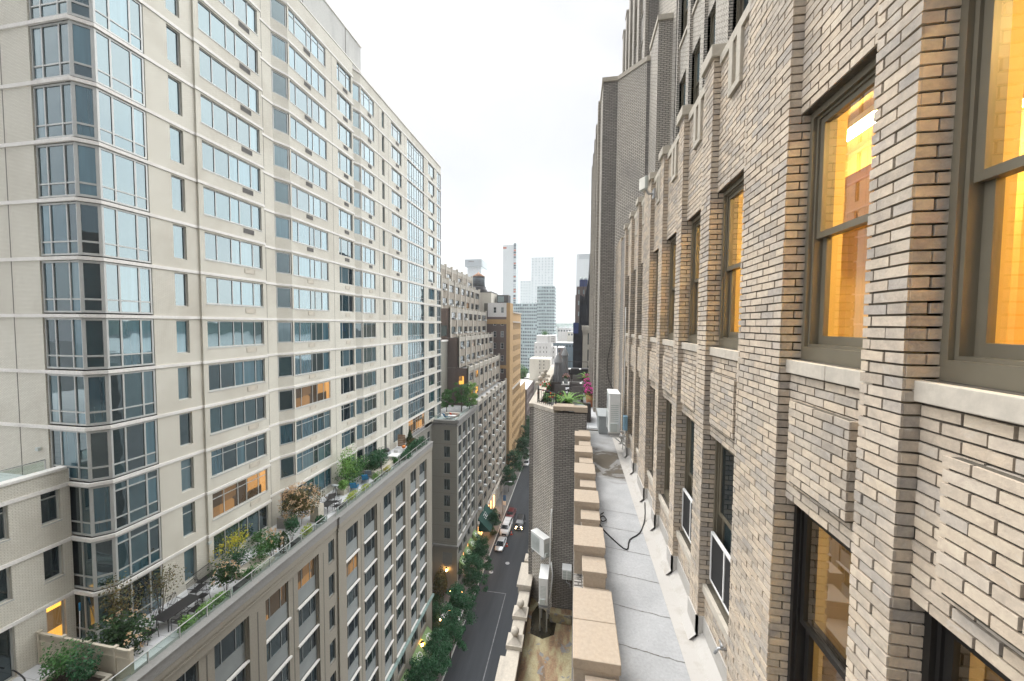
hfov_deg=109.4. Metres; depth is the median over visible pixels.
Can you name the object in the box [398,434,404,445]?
wooden screen
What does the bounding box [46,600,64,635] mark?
window
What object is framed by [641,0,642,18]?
attic window
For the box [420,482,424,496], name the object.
window
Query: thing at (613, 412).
air conditioner
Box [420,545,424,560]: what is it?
window
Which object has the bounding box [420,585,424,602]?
window
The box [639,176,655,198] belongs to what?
floodlight
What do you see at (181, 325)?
narrow window
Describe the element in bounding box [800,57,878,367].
sash window
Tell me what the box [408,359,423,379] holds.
curtain window
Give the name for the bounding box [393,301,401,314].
triple window
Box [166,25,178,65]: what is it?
narrow window
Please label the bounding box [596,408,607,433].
storage box
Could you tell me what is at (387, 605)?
window
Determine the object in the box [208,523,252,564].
yellow shrub
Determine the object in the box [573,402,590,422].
patio sofa
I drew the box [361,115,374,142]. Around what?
bay window
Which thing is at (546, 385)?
flower pot
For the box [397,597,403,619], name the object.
window
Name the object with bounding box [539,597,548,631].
condenser stand
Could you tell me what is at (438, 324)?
end window
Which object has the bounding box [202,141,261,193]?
ribbon window
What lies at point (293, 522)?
potted tree
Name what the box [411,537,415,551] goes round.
window
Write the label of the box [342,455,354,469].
triple window
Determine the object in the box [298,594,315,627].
window
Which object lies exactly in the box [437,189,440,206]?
end window
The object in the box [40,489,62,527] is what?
window
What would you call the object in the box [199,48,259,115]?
ribbon window
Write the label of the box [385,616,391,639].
window
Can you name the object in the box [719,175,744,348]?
sash window
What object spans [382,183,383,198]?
slit window
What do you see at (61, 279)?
corner side window
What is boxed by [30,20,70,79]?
corner side window
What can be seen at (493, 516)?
street tree
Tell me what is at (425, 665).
street tree
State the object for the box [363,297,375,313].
bay window
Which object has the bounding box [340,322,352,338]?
triple window
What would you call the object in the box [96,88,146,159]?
corner window
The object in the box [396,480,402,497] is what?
window
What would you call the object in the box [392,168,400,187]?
triple window
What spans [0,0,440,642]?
apartment tower
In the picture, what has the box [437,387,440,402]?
end window
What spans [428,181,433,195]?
double window
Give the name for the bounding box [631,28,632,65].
attic window
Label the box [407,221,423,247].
curtain window
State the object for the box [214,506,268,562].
ribbon window
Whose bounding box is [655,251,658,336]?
sash window
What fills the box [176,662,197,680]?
window
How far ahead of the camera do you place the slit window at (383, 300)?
46.89 m
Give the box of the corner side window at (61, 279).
[42,260,80,312]
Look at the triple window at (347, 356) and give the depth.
39.53 m
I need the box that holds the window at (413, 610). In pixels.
[411,599,415,618]
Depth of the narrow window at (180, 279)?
22.78 m
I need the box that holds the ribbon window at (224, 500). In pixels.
[212,470,268,520]
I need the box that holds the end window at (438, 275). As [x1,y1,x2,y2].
[437,273,440,288]
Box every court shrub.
[432,566,447,599]
[432,593,443,610]
[432,601,441,621]
[432,616,441,630]
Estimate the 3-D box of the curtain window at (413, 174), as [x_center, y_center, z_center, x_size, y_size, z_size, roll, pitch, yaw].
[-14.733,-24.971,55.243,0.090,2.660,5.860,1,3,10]
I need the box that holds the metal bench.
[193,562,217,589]
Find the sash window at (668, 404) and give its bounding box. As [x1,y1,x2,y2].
[664,399,672,502]
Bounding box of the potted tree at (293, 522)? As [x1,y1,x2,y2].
[283,515,299,540]
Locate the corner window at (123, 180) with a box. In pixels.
[99,147,148,211]
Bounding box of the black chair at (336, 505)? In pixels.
[332,500,341,508]
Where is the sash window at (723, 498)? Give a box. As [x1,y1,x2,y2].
[711,440,734,617]
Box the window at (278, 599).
[265,582,286,621]
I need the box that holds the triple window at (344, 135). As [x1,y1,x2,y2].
[337,121,350,147]
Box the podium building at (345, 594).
[12,441,433,680]
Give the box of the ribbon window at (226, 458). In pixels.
[211,433,267,478]
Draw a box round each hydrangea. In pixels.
[80,606,157,655]
[207,560,242,592]
[257,528,283,555]
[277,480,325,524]
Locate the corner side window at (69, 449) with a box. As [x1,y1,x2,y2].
[50,429,88,481]
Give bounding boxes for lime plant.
[300,523,312,537]
[337,479,348,490]
[343,489,359,501]
[359,483,370,492]
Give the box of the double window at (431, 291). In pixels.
[429,288,433,299]
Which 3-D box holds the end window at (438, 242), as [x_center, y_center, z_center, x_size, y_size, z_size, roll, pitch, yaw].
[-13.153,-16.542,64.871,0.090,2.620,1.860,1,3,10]
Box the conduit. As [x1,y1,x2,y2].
[622,307,625,449]
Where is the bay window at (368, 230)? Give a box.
[361,220,375,241]
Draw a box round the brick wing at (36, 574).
[0,466,76,680]
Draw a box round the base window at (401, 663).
[398,654,403,674]
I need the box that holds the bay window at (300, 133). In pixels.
[290,116,326,160]
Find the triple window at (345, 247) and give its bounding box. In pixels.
[339,238,351,257]
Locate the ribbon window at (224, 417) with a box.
[210,396,266,435]
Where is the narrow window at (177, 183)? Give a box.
[171,175,183,211]
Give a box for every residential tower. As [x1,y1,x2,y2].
[520,280,530,302]
[531,257,554,302]
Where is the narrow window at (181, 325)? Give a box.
[176,320,188,352]
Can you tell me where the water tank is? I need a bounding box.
[473,272,486,291]
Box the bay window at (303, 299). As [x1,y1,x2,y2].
[294,288,328,310]
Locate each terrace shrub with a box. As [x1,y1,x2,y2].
[215,537,253,572]
[237,562,264,578]
[242,537,271,563]
[247,527,269,543]
[314,515,325,523]
[332,454,368,484]
[360,446,388,467]
[363,460,384,470]
[370,470,381,481]
[391,457,399,463]
[398,449,412,462]
[402,436,426,452]
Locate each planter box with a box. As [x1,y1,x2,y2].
[41,665,112,680]
[235,555,274,579]
[337,486,348,495]
[358,459,393,477]
[445,412,459,416]
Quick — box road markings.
[482,591,505,680]
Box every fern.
[177,613,196,632]
[195,598,212,619]
[211,590,231,607]
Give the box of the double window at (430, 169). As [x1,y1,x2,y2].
[428,163,433,178]
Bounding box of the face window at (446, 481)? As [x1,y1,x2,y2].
[444,479,449,489]
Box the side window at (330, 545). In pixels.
[328,540,334,565]
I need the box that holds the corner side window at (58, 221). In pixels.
[39,202,78,255]
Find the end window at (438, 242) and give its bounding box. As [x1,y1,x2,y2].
[437,240,440,255]
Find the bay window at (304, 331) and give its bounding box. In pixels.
[294,322,329,342]
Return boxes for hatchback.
[506,507,515,519]
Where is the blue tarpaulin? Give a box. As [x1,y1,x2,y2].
[573,323,577,332]
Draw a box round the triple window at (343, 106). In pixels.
[337,92,350,120]
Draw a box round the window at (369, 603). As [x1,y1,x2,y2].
[365,589,374,614]
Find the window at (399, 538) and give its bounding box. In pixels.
[396,526,402,547]
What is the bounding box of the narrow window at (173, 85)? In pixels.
[168,76,180,115]
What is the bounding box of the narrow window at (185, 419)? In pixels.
[179,412,190,446]
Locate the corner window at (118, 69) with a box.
[94,28,144,106]
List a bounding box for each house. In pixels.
[441,264,506,534]
[480,292,497,311]
[484,303,512,467]
[529,357,551,393]
[534,335,556,364]
[558,346,564,359]
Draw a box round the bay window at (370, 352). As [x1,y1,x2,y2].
[364,347,376,363]
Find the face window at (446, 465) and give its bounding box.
[444,463,449,473]
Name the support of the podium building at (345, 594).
on the pavement
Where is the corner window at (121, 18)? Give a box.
[92,0,142,52]
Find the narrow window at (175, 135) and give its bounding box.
[170,126,181,163]
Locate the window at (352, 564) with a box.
[346,553,356,576]
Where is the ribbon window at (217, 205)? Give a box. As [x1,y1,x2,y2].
[203,187,262,231]
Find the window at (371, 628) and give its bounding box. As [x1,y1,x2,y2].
[365,614,374,643]
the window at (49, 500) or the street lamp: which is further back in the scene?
the street lamp
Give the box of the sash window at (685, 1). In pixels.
[683,0,687,33]
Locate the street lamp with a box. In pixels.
[502,481,511,513]
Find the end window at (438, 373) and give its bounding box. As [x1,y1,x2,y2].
[437,371,440,386]
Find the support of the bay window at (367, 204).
in the apartment tower at (220, 270)
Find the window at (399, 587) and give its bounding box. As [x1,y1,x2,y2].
[396,575,402,596]
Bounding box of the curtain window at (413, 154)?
[407,139,422,171]
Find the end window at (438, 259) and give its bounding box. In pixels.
[437,257,440,272]
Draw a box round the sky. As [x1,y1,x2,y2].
[326,0,628,323]
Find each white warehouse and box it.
[557,328,572,341]
[567,331,572,341]
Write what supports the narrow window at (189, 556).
in the apartment tower at (220, 270)
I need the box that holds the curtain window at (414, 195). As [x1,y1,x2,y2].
[407,180,423,210]
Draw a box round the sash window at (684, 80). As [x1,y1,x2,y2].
[681,75,685,106]
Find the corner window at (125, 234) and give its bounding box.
[101,205,150,262]
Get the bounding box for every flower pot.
[540,381,550,395]
[542,389,552,403]
[556,392,562,402]
[562,373,569,383]
[581,387,592,406]
[582,377,589,388]
[583,382,590,394]
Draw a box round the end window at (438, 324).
[437,323,440,337]
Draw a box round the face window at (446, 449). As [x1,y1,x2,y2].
[444,446,449,456]
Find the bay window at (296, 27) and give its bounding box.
[288,8,325,67]
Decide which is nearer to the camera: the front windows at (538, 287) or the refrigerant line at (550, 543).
the refrigerant line at (550, 543)
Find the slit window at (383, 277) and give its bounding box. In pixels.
[383,277,384,291]
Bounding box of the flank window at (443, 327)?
[441,325,446,335]
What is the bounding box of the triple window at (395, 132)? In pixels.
[391,122,400,144]
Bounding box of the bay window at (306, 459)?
[297,439,331,474]
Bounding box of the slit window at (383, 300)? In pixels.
[383,300,384,314]
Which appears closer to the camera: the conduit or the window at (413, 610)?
the conduit
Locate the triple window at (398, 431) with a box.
[393,426,402,442]
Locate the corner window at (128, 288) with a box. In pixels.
[103,262,152,313]
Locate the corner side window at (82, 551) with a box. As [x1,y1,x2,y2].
[72,540,93,590]
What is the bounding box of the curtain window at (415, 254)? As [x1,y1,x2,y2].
[408,242,423,265]
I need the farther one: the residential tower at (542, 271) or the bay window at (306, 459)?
the residential tower at (542, 271)
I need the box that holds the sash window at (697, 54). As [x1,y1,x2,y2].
[693,43,699,103]
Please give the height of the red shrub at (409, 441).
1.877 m
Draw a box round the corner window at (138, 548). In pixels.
[115,517,161,583]
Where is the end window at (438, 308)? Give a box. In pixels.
[437,307,440,320]
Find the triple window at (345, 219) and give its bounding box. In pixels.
[339,209,351,230]
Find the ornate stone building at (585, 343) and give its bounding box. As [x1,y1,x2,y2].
[582,326,588,367]
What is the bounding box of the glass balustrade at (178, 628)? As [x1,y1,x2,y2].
[108,437,429,680]
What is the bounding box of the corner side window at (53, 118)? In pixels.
[33,82,73,139]
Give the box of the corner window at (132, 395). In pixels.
[108,369,156,423]
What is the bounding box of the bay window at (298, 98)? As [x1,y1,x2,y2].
[290,81,326,129]
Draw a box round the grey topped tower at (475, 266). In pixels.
[465,259,487,286]
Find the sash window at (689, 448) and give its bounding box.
[683,415,694,544]
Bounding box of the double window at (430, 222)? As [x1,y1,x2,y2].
[428,217,433,230]
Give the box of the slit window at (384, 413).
[384,413,385,427]
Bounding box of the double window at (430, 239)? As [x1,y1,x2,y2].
[428,235,433,248]
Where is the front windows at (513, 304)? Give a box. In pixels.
[513,304,536,369]
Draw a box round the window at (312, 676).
[300,661,316,680]
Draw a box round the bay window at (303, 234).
[292,220,328,251]
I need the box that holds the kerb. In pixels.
[441,466,522,680]
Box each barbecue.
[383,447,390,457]
[570,368,579,381]
[580,368,587,379]
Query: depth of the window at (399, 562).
42.97 m
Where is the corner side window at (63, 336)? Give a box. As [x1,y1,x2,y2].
[44,318,83,369]
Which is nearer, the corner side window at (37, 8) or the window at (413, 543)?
the corner side window at (37, 8)
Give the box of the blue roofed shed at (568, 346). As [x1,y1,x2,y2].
[553,342,572,367]
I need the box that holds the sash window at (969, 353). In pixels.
[936,0,1023,392]
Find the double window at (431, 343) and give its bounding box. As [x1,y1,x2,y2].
[429,340,433,351]
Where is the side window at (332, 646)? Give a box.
[330,640,334,665]
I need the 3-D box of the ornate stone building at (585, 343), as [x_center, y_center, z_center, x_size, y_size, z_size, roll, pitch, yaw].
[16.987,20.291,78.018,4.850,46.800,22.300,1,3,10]
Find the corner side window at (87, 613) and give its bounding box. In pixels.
[75,594,95,639]
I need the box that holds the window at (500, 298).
[498,296,503,301]
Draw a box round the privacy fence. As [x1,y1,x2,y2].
[35,629,133,680]
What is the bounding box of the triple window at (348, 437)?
[342,428,354,448]
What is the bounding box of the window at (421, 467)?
[419,461,423,475]
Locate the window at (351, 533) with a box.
[346,522,356,546]
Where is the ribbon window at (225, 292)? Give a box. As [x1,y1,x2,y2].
[206,277,263,307]
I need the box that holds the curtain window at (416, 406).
[408,395,423,418]
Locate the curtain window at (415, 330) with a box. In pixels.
[408,323,423,340]
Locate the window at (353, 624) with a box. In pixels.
[347,610,357,639]
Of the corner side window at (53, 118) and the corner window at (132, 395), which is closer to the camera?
the corner side window at (53, 118)
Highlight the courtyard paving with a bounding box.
[432,589,470,642]
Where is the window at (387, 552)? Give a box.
[384,544,390,562]
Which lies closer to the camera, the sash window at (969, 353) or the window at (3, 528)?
the sash window at (969, 353)
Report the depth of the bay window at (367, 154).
42.60 m
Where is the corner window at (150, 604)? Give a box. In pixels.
[117,565,162,624]
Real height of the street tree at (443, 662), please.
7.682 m
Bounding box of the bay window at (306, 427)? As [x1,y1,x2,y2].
[296,410,331,441]
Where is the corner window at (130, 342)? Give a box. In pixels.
[106,318,154,368]
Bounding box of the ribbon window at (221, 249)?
[205,232,262,269]
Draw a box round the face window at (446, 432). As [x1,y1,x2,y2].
[444,430,449,440]
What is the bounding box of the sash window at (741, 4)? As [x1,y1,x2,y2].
[736,0,747,24]
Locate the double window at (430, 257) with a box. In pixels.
[428,253,433,265]
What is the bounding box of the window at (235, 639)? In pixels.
[214,621,244,670]
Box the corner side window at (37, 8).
[29,0,67,19]
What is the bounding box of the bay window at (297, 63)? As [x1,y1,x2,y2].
[289,45,326,99]
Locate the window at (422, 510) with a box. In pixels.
[420,504,424,517]
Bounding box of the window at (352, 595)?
[347,582,357,608]
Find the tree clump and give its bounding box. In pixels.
[520,363,528,378]
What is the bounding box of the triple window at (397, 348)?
[393,344,401,357]
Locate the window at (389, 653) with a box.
[385,640,391,665]
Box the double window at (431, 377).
[429,374,433,385]
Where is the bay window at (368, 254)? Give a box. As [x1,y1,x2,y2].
[361,246,375,265]
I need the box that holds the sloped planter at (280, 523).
[277,507,295,528]
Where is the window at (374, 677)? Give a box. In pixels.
[368,669,375,680]
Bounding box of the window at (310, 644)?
[299,630,316,664]
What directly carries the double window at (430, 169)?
in the apartment tower at (220, 270)
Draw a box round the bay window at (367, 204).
[362,194,374,216]
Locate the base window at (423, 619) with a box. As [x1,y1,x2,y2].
[421,614,424,628]
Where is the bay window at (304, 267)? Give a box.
[293,254,328,281]
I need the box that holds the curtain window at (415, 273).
[408,262,423,283]
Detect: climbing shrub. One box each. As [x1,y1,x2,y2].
[98,571,146,632]
[122,562,191,619]
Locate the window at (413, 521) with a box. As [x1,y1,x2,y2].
[411,512,415,528]
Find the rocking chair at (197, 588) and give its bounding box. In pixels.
[186,576,207,593]
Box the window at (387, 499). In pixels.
[383,491,390,509]
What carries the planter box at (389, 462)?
on the podium building at (345, 594)
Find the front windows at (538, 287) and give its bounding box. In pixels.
[537,287,553,334]
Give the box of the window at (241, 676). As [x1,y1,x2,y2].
[226,666,245,680]
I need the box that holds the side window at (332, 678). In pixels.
[330,672,334,680]
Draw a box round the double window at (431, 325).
[429,323,433,333]
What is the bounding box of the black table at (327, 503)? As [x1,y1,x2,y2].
[324,500,335,513]
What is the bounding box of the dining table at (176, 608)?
[153,594,200,631]
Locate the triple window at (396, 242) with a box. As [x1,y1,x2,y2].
[392,235,400,251]
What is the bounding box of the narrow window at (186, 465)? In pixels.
[181,458,192,491]
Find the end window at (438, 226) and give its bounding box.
[437,223,440,239]
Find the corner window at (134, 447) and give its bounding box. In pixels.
[110,419,157,477]
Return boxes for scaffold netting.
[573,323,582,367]
[579,258,589,325]
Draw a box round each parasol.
[388,453,400,464]
[552,353,562,395]
[561,347,568,386]
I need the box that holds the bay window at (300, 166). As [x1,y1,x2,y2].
[291,151,327,191]
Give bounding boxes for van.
[500,516,512,535]
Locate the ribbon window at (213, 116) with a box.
[201,95,260,154]
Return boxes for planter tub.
[233,579,249,592]
[290,537,302,546]
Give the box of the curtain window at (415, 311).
[408,303,423,320]
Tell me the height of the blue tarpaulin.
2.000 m
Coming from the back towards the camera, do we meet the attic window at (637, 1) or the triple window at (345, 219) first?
the triple window at (345, 219)
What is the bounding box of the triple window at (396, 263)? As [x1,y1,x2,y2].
[392,257,401,272]
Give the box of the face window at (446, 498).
[444,495,449,505]
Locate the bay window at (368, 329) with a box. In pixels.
[362,323,375,338]
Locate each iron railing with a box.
[537,385,555,405]
[568,361,587,367]
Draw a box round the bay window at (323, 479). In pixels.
[298,468,331,505]
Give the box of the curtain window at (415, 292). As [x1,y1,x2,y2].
[408,283,423,302]
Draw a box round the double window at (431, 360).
[429,357,433,368]
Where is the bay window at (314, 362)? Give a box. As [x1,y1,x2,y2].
[295,352,330,375]
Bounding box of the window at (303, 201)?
[292,186,327,221]
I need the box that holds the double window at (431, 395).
[429,391,433,402]
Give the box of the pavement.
[427,439,528,680]
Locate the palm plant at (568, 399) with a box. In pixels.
[546,391,594,403]
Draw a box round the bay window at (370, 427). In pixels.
[363,418,376,438]
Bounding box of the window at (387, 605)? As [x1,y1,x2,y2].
[384,591,391,614]
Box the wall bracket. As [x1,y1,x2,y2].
[610,430,625,445]
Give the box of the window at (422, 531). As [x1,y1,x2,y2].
[420,524,424,538]
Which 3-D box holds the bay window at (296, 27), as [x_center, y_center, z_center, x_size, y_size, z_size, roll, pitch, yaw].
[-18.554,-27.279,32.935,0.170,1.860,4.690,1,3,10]
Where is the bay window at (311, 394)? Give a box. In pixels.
[296,381,330,408]
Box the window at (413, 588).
[411,577,415,596]
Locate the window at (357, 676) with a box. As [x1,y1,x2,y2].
[350,668,358,680]
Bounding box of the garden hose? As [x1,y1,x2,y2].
[11,670,25,680]
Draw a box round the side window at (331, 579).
[329,573,334,597]
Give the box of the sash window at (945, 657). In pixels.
[919,610,1011,680]
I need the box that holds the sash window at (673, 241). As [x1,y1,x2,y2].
[668,236,676,339]
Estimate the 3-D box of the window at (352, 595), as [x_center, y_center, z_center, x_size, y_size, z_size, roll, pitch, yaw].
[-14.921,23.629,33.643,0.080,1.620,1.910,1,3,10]
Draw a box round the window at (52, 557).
[43,545,64,584]
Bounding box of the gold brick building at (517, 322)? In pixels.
[512,312,521,468]
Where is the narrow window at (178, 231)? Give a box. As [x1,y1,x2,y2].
[173,224,185,259]
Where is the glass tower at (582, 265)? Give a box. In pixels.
[576,254,589,292]
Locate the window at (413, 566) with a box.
[411,555,415,573]
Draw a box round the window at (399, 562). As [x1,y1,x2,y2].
[396,550,402,572]
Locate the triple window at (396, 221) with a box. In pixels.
[392,213,400,229]
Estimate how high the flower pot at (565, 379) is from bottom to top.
0.646 m
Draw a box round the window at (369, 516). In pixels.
[364,506,373,528]
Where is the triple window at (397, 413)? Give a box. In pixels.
[393,406,401,421]
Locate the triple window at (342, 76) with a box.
[337,63,349,91]
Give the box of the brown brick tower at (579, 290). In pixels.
[576,277,587,325]
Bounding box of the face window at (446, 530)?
[444,528,449,538]
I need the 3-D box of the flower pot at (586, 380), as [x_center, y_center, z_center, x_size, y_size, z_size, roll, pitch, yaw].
[4.766,2.860,22.865,0.670,1.092,0.633,1,3,10]
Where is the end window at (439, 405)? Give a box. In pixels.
[437,403,440,417]
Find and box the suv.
[515,514,525,529]
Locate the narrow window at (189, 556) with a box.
[184,546,195,581]
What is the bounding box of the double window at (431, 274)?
[429,271,433,282]
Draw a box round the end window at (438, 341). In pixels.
[437,339,440,353]
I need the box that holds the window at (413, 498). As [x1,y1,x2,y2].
[411,492,415,506]
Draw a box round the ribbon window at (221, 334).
[207,321,264,348]
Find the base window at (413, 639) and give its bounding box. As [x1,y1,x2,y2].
[411,631,415,648]
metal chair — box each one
[140,626,158,645]
[149,603,168,627]
[166,592,184,609]
[171,608,188,630]
[187,597,204,615]
[195,582,210,602]
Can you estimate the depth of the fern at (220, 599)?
21.84 m
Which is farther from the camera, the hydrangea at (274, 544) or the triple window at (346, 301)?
the triple window at (346, 301)
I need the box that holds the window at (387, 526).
[384,518,390,535]
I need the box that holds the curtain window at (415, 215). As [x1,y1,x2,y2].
[407,201,423,228]
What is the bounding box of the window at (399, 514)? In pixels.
[396,505,402,522]
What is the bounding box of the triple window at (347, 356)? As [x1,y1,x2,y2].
[341,349,353,366]
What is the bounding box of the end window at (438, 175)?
[437,172,440,189]
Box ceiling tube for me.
[847,104,876,141]
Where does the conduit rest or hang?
attached to the brick loft building at (815, 462)
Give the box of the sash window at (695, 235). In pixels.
[688,214,700,342]
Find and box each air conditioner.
[531,528,549,559]
[538,564,549,606]
[562,563,571,585]
[606,389,620,434]
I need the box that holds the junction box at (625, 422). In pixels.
[623,415,627,430]
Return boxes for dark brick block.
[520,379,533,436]
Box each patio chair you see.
[550,382,560,394]
[554,384,568,395]
[562,374,570,385]
[569,382,579,397]
[570,386,583,401]
[572,375,581,381]
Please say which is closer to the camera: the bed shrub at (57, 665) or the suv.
the bed shrub at (57, 665)
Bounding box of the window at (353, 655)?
[348,640,357,669]
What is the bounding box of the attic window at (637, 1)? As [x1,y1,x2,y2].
[635,1,637,46]
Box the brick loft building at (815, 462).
[495,0,1023,680]
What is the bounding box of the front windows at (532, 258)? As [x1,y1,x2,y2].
[532,258,552,302]
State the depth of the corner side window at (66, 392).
19.06 m
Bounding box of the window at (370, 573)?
[365,561,374,585]
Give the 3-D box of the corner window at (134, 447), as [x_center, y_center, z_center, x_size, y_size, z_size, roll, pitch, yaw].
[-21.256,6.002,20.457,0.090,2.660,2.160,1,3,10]
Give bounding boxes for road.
[443,466,528,680]
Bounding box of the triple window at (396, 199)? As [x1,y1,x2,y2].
[392,191,400,208]
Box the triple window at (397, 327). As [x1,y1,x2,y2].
[393,323,401,335]
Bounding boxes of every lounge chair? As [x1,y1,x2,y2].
[326,492,335,499]
[349,483,358,492]
[361,474,368,484]
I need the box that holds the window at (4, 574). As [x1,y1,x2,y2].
[0,567,13,606]
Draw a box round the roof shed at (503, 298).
[497,295,510,302]
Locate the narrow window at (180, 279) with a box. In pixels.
[175,273,186,305]
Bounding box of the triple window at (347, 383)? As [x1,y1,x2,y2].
[341,375,353,394]
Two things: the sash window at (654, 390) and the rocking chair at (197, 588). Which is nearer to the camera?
the sash window at (654, 390)
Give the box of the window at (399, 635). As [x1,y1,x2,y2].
[397,621,403,643]
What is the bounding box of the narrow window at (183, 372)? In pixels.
[178,367,189,399]
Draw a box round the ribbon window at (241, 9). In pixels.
[218,0,257,35]
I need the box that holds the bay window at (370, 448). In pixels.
[365,441,376,461]
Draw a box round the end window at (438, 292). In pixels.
[437,290,440,304]
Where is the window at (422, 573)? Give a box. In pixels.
[420,563,424,581]
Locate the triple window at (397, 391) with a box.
[393,385,401,400]
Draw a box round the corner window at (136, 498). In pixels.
[113,468,159,530]
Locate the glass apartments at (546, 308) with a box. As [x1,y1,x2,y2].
[537,286,555,334]
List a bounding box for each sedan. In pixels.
[495,536,506,551]
[523,459,528,465]
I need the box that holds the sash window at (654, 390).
[652,388,655,471]
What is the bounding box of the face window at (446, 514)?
[444,512,449,522]
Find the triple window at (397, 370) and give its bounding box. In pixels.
[393,365,401,378]
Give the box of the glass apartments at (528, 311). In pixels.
[512,303,536,372]
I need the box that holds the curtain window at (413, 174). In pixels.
[407,160,423,191]
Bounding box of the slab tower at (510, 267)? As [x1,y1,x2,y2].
[503,243,518,302]
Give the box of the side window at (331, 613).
[329,606,335,631]
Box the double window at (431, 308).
[429,306,433,316]
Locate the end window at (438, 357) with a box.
[437,355,440,370]
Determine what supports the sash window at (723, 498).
in the brick loft building at (815, 462)
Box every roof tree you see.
[441,389,453,411]
[449,382,471,411]
[459,382,478,408]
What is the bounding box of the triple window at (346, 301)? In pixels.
[340,294,352,311]
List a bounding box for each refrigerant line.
[549,509,552,582]
[549,562,552,598]
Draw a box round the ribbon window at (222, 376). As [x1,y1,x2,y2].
[209,359,265,392]
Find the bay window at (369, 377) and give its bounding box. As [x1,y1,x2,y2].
[364,370,375,388]
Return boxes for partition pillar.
[310,503,323,521]
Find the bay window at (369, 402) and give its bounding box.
[363,394,376,413]
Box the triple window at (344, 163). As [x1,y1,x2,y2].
[338,151,350,175]
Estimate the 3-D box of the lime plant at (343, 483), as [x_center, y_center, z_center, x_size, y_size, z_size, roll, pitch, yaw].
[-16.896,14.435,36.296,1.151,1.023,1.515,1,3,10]
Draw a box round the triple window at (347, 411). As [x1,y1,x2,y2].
[341,402,353,421]
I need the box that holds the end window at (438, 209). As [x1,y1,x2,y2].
[437,206,440,222]
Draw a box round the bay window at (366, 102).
[361,89,373,116]
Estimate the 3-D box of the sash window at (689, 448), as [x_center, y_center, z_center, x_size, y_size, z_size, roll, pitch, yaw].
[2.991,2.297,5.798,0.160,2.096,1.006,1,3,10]
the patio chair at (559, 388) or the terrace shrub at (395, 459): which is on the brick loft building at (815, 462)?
the patio chair at (559, 388)
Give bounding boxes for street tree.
[403,643,441,680]
[422,627,452,680]
[433,601,467,658]
[445,580,477,624]
[457,551,490,597]
[469,532,493,572]
[487,508,500,529]
[500,465,516,491]
[507,448,523,477]
[515,436,529,459]
[521,421,529,442]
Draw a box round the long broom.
[79,602,80,638]
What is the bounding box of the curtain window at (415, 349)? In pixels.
[408,341,423,359]
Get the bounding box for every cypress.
[278,530,289,553]
[406,429,412,445]
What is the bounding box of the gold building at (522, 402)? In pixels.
[520,381,524,448]
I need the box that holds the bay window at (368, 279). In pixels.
[363,272,375,289]
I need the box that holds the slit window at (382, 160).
[382,160,383,175]
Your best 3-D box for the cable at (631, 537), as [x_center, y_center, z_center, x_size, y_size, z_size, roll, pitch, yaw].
[2.414,3.903,7.746,1.072,0.354,1.373,1,3,10]
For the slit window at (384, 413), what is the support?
in the apartment tower at (220, 270)
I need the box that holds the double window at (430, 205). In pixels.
[428,199,433,213]
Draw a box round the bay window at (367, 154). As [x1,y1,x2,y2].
[360,141,374,167]
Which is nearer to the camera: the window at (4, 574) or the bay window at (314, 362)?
the window at (4, 574)
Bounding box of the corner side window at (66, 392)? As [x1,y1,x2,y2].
[47,374,86,425]
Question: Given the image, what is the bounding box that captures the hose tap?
[713,639,726,654]
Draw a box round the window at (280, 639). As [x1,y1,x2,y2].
[266,621,287,662]
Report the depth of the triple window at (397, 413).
50.88 m
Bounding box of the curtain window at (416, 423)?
[409,413,423,432]
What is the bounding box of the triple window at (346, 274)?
[339,266,352,284]
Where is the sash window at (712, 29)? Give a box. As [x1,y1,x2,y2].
[710,6,715,47]
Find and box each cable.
[599,502,645,549]
[607,339,612,388]
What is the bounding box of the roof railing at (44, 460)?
[0,459,45,471]
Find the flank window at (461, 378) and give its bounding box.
[459,376,463,383]
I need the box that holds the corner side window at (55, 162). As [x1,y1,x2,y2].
[36,142,75,198]
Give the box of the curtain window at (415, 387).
[408,377,423,399]
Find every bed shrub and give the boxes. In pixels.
[38,636,84,680]
[65,642,102,680]
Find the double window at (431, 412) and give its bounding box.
[429,408,433,419]
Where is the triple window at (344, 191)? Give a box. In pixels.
[338,180,351,203]
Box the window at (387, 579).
[384,567,390,588]
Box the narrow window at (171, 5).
[165,0,177,16]
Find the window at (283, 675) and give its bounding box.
[269,660,288,680]
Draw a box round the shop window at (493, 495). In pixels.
[478,495,494,533]
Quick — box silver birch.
[336,441,361,486]
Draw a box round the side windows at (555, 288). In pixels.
[554,288,555,334]
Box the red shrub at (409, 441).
[404,437,414,445]
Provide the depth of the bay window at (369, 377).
43.75 m
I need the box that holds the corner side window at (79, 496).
[70,486,91,536]
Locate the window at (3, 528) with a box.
[0,506,10,543]
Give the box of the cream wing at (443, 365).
[441,340,447,408]
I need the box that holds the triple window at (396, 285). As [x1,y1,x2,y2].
[392,279,401,293]
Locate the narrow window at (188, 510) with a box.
[182,502,193,537]
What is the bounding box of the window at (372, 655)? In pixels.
[365,643,375,670]
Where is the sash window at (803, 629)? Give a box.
[787,504,852,680]
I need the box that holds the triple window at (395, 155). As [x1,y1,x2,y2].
[391,145,400,165]
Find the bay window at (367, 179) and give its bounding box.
[362,168,373,191]
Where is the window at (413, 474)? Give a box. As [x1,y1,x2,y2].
[410,469,415,483]
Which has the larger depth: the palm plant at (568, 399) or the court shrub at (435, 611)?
the court shrub at (435, 611)
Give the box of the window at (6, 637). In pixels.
[0,628,14,680]
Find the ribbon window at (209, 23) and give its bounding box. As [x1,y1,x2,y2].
[198,1,258,75]
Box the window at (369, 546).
[364,534,374,558]
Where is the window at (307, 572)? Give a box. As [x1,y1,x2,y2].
[298,557,314,590]
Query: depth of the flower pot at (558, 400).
16.88 m

